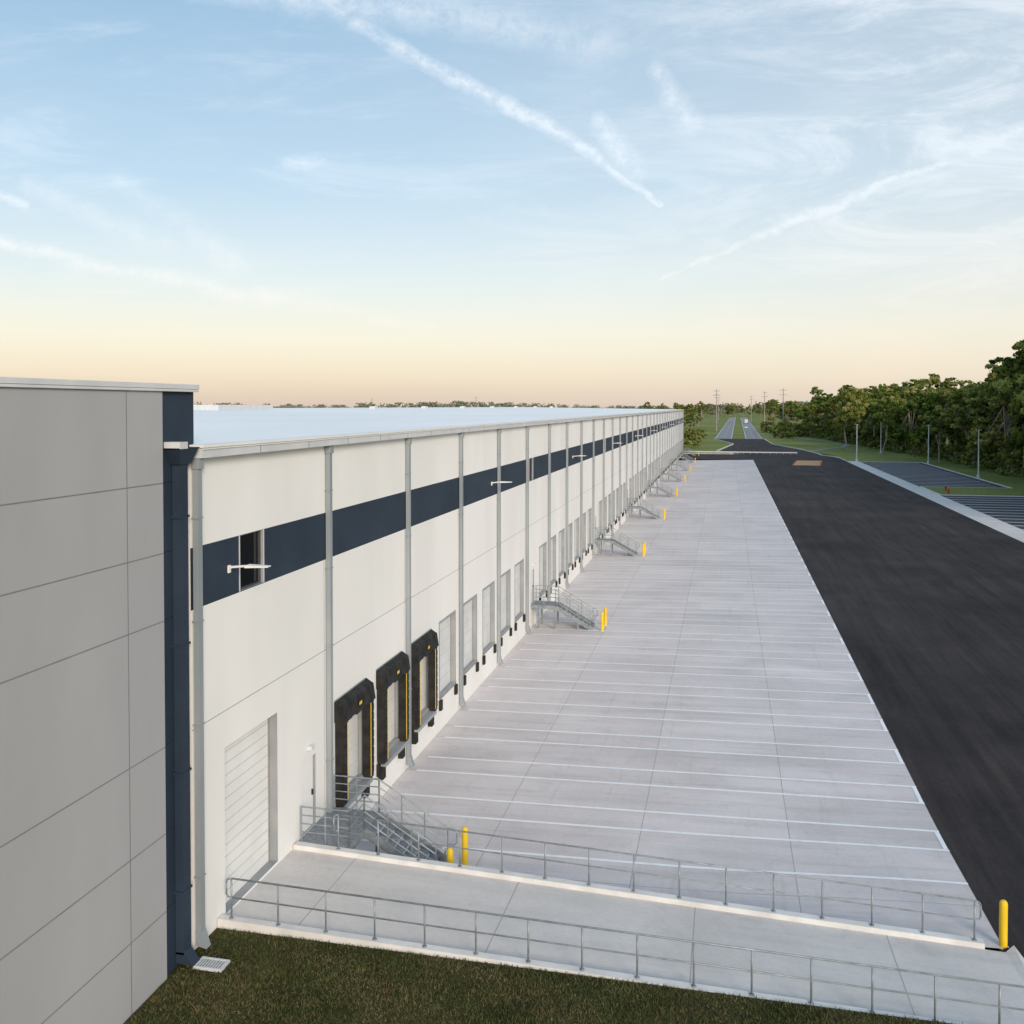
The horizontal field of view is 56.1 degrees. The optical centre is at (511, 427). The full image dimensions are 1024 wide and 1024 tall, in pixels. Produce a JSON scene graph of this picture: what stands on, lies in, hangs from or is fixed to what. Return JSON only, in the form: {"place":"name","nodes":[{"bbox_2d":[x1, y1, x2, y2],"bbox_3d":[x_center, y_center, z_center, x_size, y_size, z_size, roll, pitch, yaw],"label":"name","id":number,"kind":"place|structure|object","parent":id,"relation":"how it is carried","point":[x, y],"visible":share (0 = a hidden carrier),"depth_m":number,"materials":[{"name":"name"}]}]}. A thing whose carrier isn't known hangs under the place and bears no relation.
{"place":"outdoors","nodes":[
{"label":"outdoors","id":0,"kind":"place"},
{"bbox_2d":[0,0,1023,407],"label":"sky","id":1,"kind":"structure","parent":0,"point":[603,203],"materials":[{"name":"blue"}]},
{"bbox_2d":[123,927,962,1023],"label":"lawn","id":2,"kind":"structure","parent":0,"point":[282,992],"depth_m":21.43,"materials":[{"name":"plant"}]},
{"bbox_2d":[193,956,229,972],"bbox_3d":[-7.068,12.630,22.599,0.720,0.080,0.420,0,1,13],"label":"drain grate","id":3,"kind":"object","parent":2,"relation":"on","point":[213,965],"visible":1,"depth_m":22.57,"materials":[{"name":"metal"}]},
{"bbox_2d":[226,849,1023,1023],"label":"ramp pavement","id":4,"kind":"structure","parent":0,"point":[313,870],"depth_m":24.27,"materials":[{"name":"concrete"}]},
{"bbox_2d":[355,460,1003,948],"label":"truck court pavement","id":5,"kind":"structure","parent":0,"point":[743,532],"depth_m":40.46,"materials":[{"name":"concrete"}]},
{"bbox_2d":[299,775,457,861],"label":"metal staircase","id":6,"kind":"structure","parent":5,"relation":"on","point":[321,831],"depth_m":29.84,"materials":[{"name":"metal"}]},
{"bbox_2d":[447,848,452,862],"bbox_3d":[-1.862,13.298,28.903,0.300,1.320,0.300,0,1,13],"label":"yellow bollard","id":7,"kind":"object","parent":5,"relation":"on","point":[449,855],"visible":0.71,"depth_m":28.81,"materials":[{"name":"metal"}]},
{"bbox_2d":[461,827,469,864],"bbox_3d":[-1.486,13.265,30.355,0.300,1.320,0.300,0,1,13],"label":"yellow bollard","id":8,"kind":"object","parent":5,"relation":"on","point":[464,851],"visible":0.75,"depth_m":30.27,"materials":[{"name":"metal"}]},
{"bbox_2d":[531,585,597,629],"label":"metal staircase","id":9,"kind":"structure","parent":5,"relation":"on","point":[588,623],"depth_m":62.99,"materials":[{"name":"metal"}]},
{"bbox_2d":[600,612,603,631],"bbox_3d":[5.829,12.540,61.952,0.300,1.320,0.300,0,1,13],"label":"yellow bollard","id":10,"kind":"object","parent":5,"relation":"on","point":[602,621],"visible":1,"depth_m":61.87,"materials":[{"name":"metal"}]},
{"bbox_2d":[604,607,607,625],"bbox_3d":[6.177,12.505,63.514,0.300,1.320,0.300,0,1,13],"label":"yellow bollard","id":11,"kind":"object","parent":5,"relation":"on","point":[605,616],"visible":0.9,"depth_m":63.43,"materials":[{"name":"metal"}]},
{"bbox_2d":[595,527,639,555],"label":"metal staircase","id":12,"kind":"structure","parent":5,"relation":"on","point":[619,544],"depth_m":93.55,"materials":[{"name":"metal"}]},
{"bbox_2d":[627,498,660,518],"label":"metal staircase","id":13,"kind":"structure","parent":5,"relation":"on","point":[642,508],"depth_m":124.24,"materials":[{"name":"metal"}]},
{"bbox_2d":[647,480,673,496],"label":"metal staircase","id":14,"kind":"structure","parent":5,"relation":"on","point":[657,488],"depth_m":154.81,"materials":[{"name":"metal"}]},
{"bbox_2d":[362,461,967,884],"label":"stall markings","id":15,"kind":"object","parent":5,"relation":"on","point":[940,839],"visible":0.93,"depth_m":41.89,"materials":[{"name":"white paint"}]},
{"bbox_2d":[660,468,682,481],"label":"metal staircase","id":16,"kind":"structure","parent":5,"relation":"on","point":[669,474],"depth_m":185.43,"materials":[{"name":"metal"}]},
{"bbox_2d":[670,459,688,470],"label":"metal staircase","id":17,"kind":"structure","parent":5,"relation":"on","point":[683,467],"depth_m":216.06,"materials":[{"name":"metal"}]},
{"bbox_2d":[677,453,692,462],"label":"metal staircase","id":18,"kind":"structure","parent":5,"relation":"on","point":[684,457],"depth_m":246.58,"materials":[{"name":"metal"}]},
{"bbox_2d":[999,899,1008,951],"bbox_3d":[12.608,12.764,24.633,0.300,1.320,0.300,0,1,13],"label":"yellow bollard","id":19,"kind":"object","parent":5,"relation":"on","point":[1003,923],"visible":0.98,"depth_m":24.55,"materials":[{"name":"metal"}]},
{"bbox_2d":[715,417,762,438],"bbox_3d":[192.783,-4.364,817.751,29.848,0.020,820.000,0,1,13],"label":"highway road","id":20,"kind":"structure","parent":0,"point":[727,430],"depth_m":562.22,"materials":[{"name":"grey concrete"}]},
{"bbox_2d":[680,439,844,460],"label":"access road","id":21,"kind":"structure","parent":0,"point":[751,445],"depth_m":282.88,"materials":[{"name":"black asphalt"}]},
{"bbox_2d":[682,448,694,455],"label":"metal staircase","id":22,"kind":"structure","parent":21,"relation":"on","point":[688,451],"depth_m":277.27,"materials":[{"name":"metal"}]},
{"bbox_2d":[685,451,796,453],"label":"curb","id":23,"kind":"object","parent":21,"relation":"on","point":[742,452],"visible":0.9,"depth_m":286.36,"materials":[{"name":"concrete"}]},
{"bbox_2d":[635,408,1023,950],"bbox_3d":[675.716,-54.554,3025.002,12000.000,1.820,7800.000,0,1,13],"label":"ground","id":24,"kind":"structure","parent":0,"point":[864,453],"depth_m":324.98,"materials":[{"name":"green plant"}]},
{"bbox_2d":[0,387,193,1023],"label":"gray end wall","id":25,"kind":"structure","parent":24,"relation":"on","point":[87,867],"depth_m":19.26,"materials":[{"name":"paint"}]},
{"bbox_2d":[0,377,198,391],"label":"parapet coping","id":26,"kind":"object","parent":25,"relation":"on","point":[21,382],"visible":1,"depth_m":19.28,"materials":[{"name":"metal"}]},
{"bbox_2d":[164,442,199,966],"bbox_3d":[-7.650,6.452,22.456,0.455,12.280,0.860,0,1,13],"label":"conductor head downspout","id":27,"kind":"object","parent":25,"relation":"attached to","point":[180,455],"visible":1,"depth_m":22.41,"materials":[{"name":"blue paint"}]},
{"bbox_2d":[188,411,682,949],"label":"wall","id":28,"kind":"structure","parent":24,"relation":"on","point":[270,627],"depth_m":32.95,"materials":[{"name":"white paint"}]},
{"bbox_2d":[227,564,270,572],"bbox_3d":[-6.744,3.618,24.598,1.148,0.230,0.295,0,1,13],"label":"wall light","id":29,"kind":"object","parent":28,"relation":"attached to","point":[229,567],"visible":1,"depth_m":24.54,"materials":[{"name":"white metal"}]},
{"bbox_2d":[334,678,375,807],"bbox_3d":[-5.338,10.998,32.855,0.363,4.119,2.880,0,1,13],"label":"dock shelter","id":30,"kind":"object","parent":28,"relation":"attached to","point":[356,700],"visible":0.91,"depth_m":32.44,"materials":[{"name":"black rubber"}]},
{"bbox_2d":[376,651,409,779],"bbox_3d":[-4.499,10.913,36.612,0.363,4.119,2.880,0,1,13],"label":"dock shelter","id":31,"kind":"object","parent":28,"relation":"attached to","point":[392,670],"visible":0.98,"depth_m":36.07,"materials":[{"name":"black rubber"}]},
{"bbox_2d":[411,629,438,743],"bbox_3d":[-3.660,10.827,40.368,0.363,4.119,2.880,0,1,13],"label":"dock shelter","id":32,"kind":"object","parent":28,"relation":"attached to","point":[426,644],"visible":0.99,"depth_m":39.89,"materials":[{"name":"black rubber"}]},
{"bbox_2d":[188,407,680,445],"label":"roof","id":33,"kind":"structure","parent":28,"relation":"on","point":[215,426],"depth_m":60.72,"materials":[{"name":"metal"}]},
{"bbox_2d":[193,405,552,409],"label":"roof vents","id":34,"kind":"object","parent":33,"relation":"on","point":[232,407],"visible":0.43,"depth_m":101.62,"materials":[{"name":"white metal"}]},
{"bbox_2d":[192,427,680,730],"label":"wall joints","id":35,"kind":"object","parent":28,"relation":"attached to","point":[393,608],"depth_m":36.38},
{"bbox_2d":[189,409,683,457],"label":"eave gutter","id":36,"kind":"object","parent":28,"relation":"attached to","point":[208,450],"visible":0.99,"depth_m":31.85,"materials":[{"name":"metal"}]},
{"bbox_2d":[191,411,683,948],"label":"downspouts","id":37,"kind":"object","parent":28,"relation":"attached to","point":[197,467],"visible":0.88,"depth_m":38.22,"materials":[{"name":"metal"}]},
{"bbox_2d":[225,439,682,901],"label":"doors and windows","id":38,"kind":"structure","parent":28,"relation":"attached to","point":[247,814],"depth_m":27.55,"materials":[{"name":"metal"}]},
{"bbox_2d":[491,481,510,485],"bbox_3d":[-0.564,3.020,52.260,1.148,0.230,0.300,0,1,13],"label":"wall light","id":39,"kind":"object","parent":28,"relation":"attached to","point":[500,482],"visible":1,"depth_m":52.24,"materials":[{"name":"white metal"}]},
{"bbox_2d":[194,400,807,415],"bbox_3d":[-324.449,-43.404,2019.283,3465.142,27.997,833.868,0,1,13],"label":"distant tree line","id":40,"kind":"object","parent":24,"relation":"on","point":[481,404],"visible":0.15,"depth_m":1748.01,"materials":[{"name":"green plant"}]},
{"bbox_2d":[218,914,968,1023],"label":"ramp curb","id":41,"kind":"structure","parent":24,"relation":"on","point":[269,927],"depth_m":22.89,"materials":[{"name":"concrete"}]},
{"bbox_2d":[225,877,1023,1023],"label":"pipe railing","id":42,"kind":"object","parent":41,"relation":"on","point":[872,988],"visible":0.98,"depth_m":22.03,"materials":[{"name":"metal"}]},
{"bbox_2d":[293,841,984,948],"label":"ramp curb","id":43,"kind":"structure","parent":24,"relation":"on","point":[952,939],"depth_m":26.24,"materials":[{"name":"concrete"}]},
{"bbox_2d":[333,814,981,940],"bbox_3d":[3.349,12.233,26.402,17.674,1.651,0.120,0,1,13],"label":"pipe railing","id":44,"kind":"object","parent":43,"relation":"on","point":[679,878],"visible":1,"depth_m":26.16,"materials":[{"name":"metal"}]},
{"bbox_2d":[713,389,719,430],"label":"utility pole","id":45,"kind":"object","parent":24,"relation":"on","point":[716,395],"visible":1,"depth_m":547.39,"materials":[{"name":"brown wood"}]},
{"bbox_2d":[622,398,823,447],"bbox_3d":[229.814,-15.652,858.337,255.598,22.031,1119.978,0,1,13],"label":"roadside trees","id":46,"kind":"object","parent":24,"relation":"on","point":[793,411],"visible":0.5,"depth_m":527.76,"materials":[{"name":"green plant"}]},
{"bbox_2d":[749,396,753,421],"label":"utility pole","id":47,"kind":"object","parent":24,"relation":"on","point":[751,399],"visible":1,"depth_m":873.24,"materials":[{"name":"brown wood"}]},
{"bbox_2d":[761,391,767,421],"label":"utility pole","id":48,"kind":"object","parent":24,"relation":"on","point":[764,396],"visible":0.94,"depth_m":619.01,"materials":[{"name":"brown wood"}]},
{"bbox_2d":[779,388,786,421],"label":"utility pole","id":49,"kind":"object","parent":24,"relation":"on","point":[783,402],"visible":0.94,"depth_m":520.09,"materials":[{"name":"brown wood"}]},
{"bbox_2d":[800,438,849,450],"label":"footpath","id":50,"kind":"structure","parent":24,"relation":"on","point":[844,445],"depth_m":352.91,"materials":[{"name":"grey concrete"}]},
{"bbox_2d":[833,384,849,403],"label":"deciduous tree","id":51,"kind":"object","parent":24,"relation":"on","point":[836,401],"visible":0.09,"depth_m":396.33,"materials":[{"name":"green plant"}]},
{"bbox_2d":[835,394,850,407],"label":"deciduous tree","id":52,"kind":"object","parent":24,"relation":"on","point":[839,406],"visible":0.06,"depth_m":384.29,"materials":[{"name":"green plant"}]},
{"bbox_2d":[838,399,854,438],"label":"deciduous tree","id":53,"kind":"object","parent":24,"relation":"on","point":[849,431],"visible":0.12,"depth_m":374.91,"materials":[{"name":"green plant"}]},
{"bbox_2d":[833,385,867,448],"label":"deciduous tree","id":54,"kind":"object","parent":24,"relation":"on","point":[855,399],"visible":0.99,"depth_m":316.65,"materials":[{"name":"green plant"}]},
{"bbox_2d":[683,438,1023,496],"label":"kerb","id":55,"kind":"structure","parent":24,"relation":"on","point":[901,462],"depth_m":207.66,"materials":[{"name":"concrete"}]},
{"bbox_2d":[855,424,858,460],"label":"light pole","id":56,"kind":"object","parent":24,"relation":"on","point":[856,459],"visible":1,"depth_m":248.60,"materials":[{"name":"metal"}]},
{"bbox_2d":[842,393,878,425],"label":"deciduous tree","id":57,"kind":"object","parent":24,"relation":"on","point":[873,399],"visible":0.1,"depth_m":365.53,"materials":[{"name":"green plant"}]},
{"bbox_2d":[850,395,871,423],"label":"deciduous tree","id":58,"kind":"object","parent":24,"relation":"on","point":[868,401],"visible":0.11,"depth_m":355.17,"materials":[{"name":"green plant"}]},
{"bbox_2d":[860,415,876,436],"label":"deciduous tree","id":59,"kind":"object","parent":24,"relation":"on","point":[864,418],"visible":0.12,"depth_m":346.21,"materials":[{"name":"green plant"}]},
{"bbox_2d":[855,401,882,436],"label":"deciduous tree","id":60,"kind":"object","parent":24,"relation":"on","point":[866,431],"visible":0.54,"depth_m":338.08,"materials":[{"name":"green plant"}]},
{"bbox_2d":[869,408,884,437],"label":"deciduous tree","id":61,"kind":"object","parent":24,"relation":"on","point":[877,433],"visible":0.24,"depth_m":332.43,"materials":[{"name":"green plant"}]},
{"bbox_2d":[869,403,897,441],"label":"deciduous tree","id":62,"kind":"object","parent":24,"relation":"on","point":[876,410],"visible":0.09,"depth_m":324.19,"materials":[{"name":"green plant"}]},
{"bbox_2d":[875,399,894,454],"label":"deciduous tree","id":63,"kind":"object","parent":24,"relation":"on","point":[886,417],"visible":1,"depth_m":282.49,"materials":[{"name":"green plant"}]},
{"bbox_2d":[871,400,905,441],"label":"deciduous tree","id":64,"kind":"object","parent":24,"relation":"on","point":[897,404],"visible":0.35,"depth_m":307.46,"materials":[{"name":"green plant"}]},
{"bbox_2d":[875,393,905,440],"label":"deciduous tree","id":65,"kind":"object","parent":24,"relation":"on","point":[894,396],"visible":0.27,"depth_m":315.96,"materials":[{"name":"green plant"}]},
{"bbox_2d":[888,400,918,442],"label":"deciduous tree","id":66,"kind":"object","parent":24,"relation":"on","point":[898,434],"visible":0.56,"depth_m":294.50,"materials":[{"name":"green plant"}]},
{"bbox_2d":[892,403,918,451],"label":"deciduous tree","id":67,"kind":"object","parent":24,"relation":"on","point":[906,421],"visible":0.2,"depth_m":302.03,"materials":[{"name":"green plant"}]},
{"bbox_2d":[801,421,1023,477],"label":"undergrowth","id":68,"kind":"object","parent":24,"relation":"on","point":[1004,463],"visible":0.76,"depth_m":259.46,"materials":[{"name":"green plant"}]},
{"bbox_2d":[809,340,1022,446],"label":"woodland","id":69,"kind":"object","parent":24,"relation":"on","point":[828,407],"visible":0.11,"depth_m":383.66,"materials":[{"name":"green plant"}]},
{"bbox_2d":[907,416,935,444],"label":"deciduous tree","id":70,"kind":"object","parent":24,"relation":"on","point":[910,438],"visible":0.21,"depth_m":285.68,"materials":[{"name":"green plant"}]},
{"bbox_2d":[900,373,943,450],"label":"deciduous tree","id":71,"kind":"object","parent":24,"relation":"on","point":[935,381],"visible":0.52,"depth_m":275.97,"materials":[{"name":"green plant"}]},
{"bbox_2d":[910,387,946,443],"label":"deciduous tree","id":72,"kind":"object","parent":24,"relation":"on","point":[933,398],"visible":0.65,"depth_m":268.87,"materials":[{"name":"green plant"}]},
{"bbox_2d":[927,425,929,463],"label":"light pole","id":73,"kind":"object","parent":24,"relation":"on","point":[928,461],"visible":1,"depth_m":239.16,"materials":[{"name":"metal"}]},
{"bbox_2d":[847,461,1023,542],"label":"trailer pad concrete","id":74,"kind":"object","parent":24,"relation":"on","point":[1002,527],"visible":0.85,"depth_m":135.99,"materials":[{"name":"grey concrete"}]},
{"bbox_2d":[918,409,955,461],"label":"deciduous tree","id":75,"kind":"object","parent":24,"relation":"on","point":[935,426],"visible":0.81,"depth_m":243.86,"materials":[{"name":"green plant"}]},
{"bbox_2d":[922,388,963,455],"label":"deciduous tree","id":76,"kind":"object","parent":24,"relation":"on","point":[942,396],"visible":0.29,"depth_m":261.25,"materials":[{"name":"green plant"}]},
{"bbox_2d":[923,387,972,456],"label":"deciduous tree","id":77,"kind":"object","parent":24,"relation":"on","point":[955,436],"visible":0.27,"depth_m":252.06,"materials":[{"name":"green plant"}]},
{"bbox_2d":[937,384,990,460],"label":"deciduous tree","id":78,"kind":"object","parent":24,"relation":"on","point":[958,419],"visible":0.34,"depth_m":238.00,"materials":[{"name":"green plant"}]},
{"bbox_2d":[947,384,986,442],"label":"deciduous tree","id":79,"kind":"object","parent":24,"relation":"on","point":[959,394],"visible":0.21,"depth_m":245.98,"materials":[{"name":"green plant"}]},
{"bbox_2d":[924,487,1023,495],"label":"grass island","id":80,"kind":"structure","parent":24,"relation":"on","point":[982,491],"depth_m":158.81,"materials":[{"name":"green plant"}]},
{"bbox_2d":[977,430,979,477],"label":"light pole","id":81,"kind":"object","parent":24,"relation":"on","point":[978,475],"visible":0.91,"depth_m":190.45,"materials":[{"name":"metal"}]},
{"bbox_2d":[961,379,999,461],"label":"deciduous tree","id":82,"kind":"object","parent":24,"relation":"on","point":[966,402],"visible":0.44,"depth_m":229.80,"materials":[{"name":"green plant"}]},
{"bbox_2d":[970,379,1006,433],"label":"deciduous tree","id":83,"kind":"object","parent":24,"relation":"on","point":[981,426],"visible":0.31,"depth_m":225.21,"materials":[{"name":"green plant"}]},
{"bbox_2d":[967,385,1016,467],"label":"deciduous tree","id":84,"kind":"object","parent":24,"relation":"on","point":[987,444],"visible":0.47,"depth_m":208.82,"materials":[{"name":"green plant"}]},
{"bbox_2d":[985,357,1023,468],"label":"deciduous tree","id":85,"kind":"object","parent":24,"relation":"on","point":[1017,432],"visible":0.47,"depth_m":201.88,"materials":[{"name":"green plant"}]},
{"bbox_2d":[990,390,1021,452],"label":"deciduous tree","id":86,"kind":"object","parent":24,"relation":"on","point":[1019,423],"visible":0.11,"depth_m":213.74,"materials":[{"name":"green plant"}]},
{"bbox_2d":[993,356,1023,424],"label":"deciduous tree","id":87,"kind":"object","parent":24,"relation":"on","point":[1010,365],"visible":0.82,"depth_m":192.34,"materials":[{"name":"green plant"}]},
{"bbox_2d":[994,340,1023,414],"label":"deciduous tree","id":88,"kind":"object","parent":24,"relation":"on","point":[1007,395],"visible":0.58,"depth_m":186.32,"materials":[{"name":"green plant"}]},
{"bbox_2d":[1010,342,1023,406],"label":"deciduous tree","id":89,"kind":"object","parent":24,"relation":"on","point":[1017,355],"visible":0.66,"depth_m":186.10,"materials":[{"name":"green plant"}]},
{"bbox_2d":[1016,390,1023,413],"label":"deciduous tree","id":90,"kind":"object","parent":24,"relation":"on","point":[1022,401],"visible":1,"depth_m":159.89,"materials":[{"name":"green plant"}]},
{"bbox_2d":[754,460,1023,957],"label":"asphalt driveway","id":91,"kind":"structure","parent":0,"point":[922,598],"depth_m":59.54,"materials":[{"name":"black asphalt"}]},
{"bbox_2d":[793,460,821,465],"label":"painted crossing","id":92,"kind":"object","parent":91,"relation":"on","point":[807,462],"visible":1,"depth_m":242.43,"materials":[{"name":"beige paint"}]},
{"bbox_2d":[861,462,1023,528],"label":"parking lot","id":93,"kind":"structure","parent":0,"point":[1009,514],"depth_m":174.43,"materials":[{"name":"grey asphalt"}]},
{"bbox_2d":[865,463,1023,529],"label":"trailer stall markings","id":94,"kind":"object","parent":93,"relation":"on","point":[885,469],"visible":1,"depth_m":172.13,"materials":[{"name":"white paint"}]}
]}

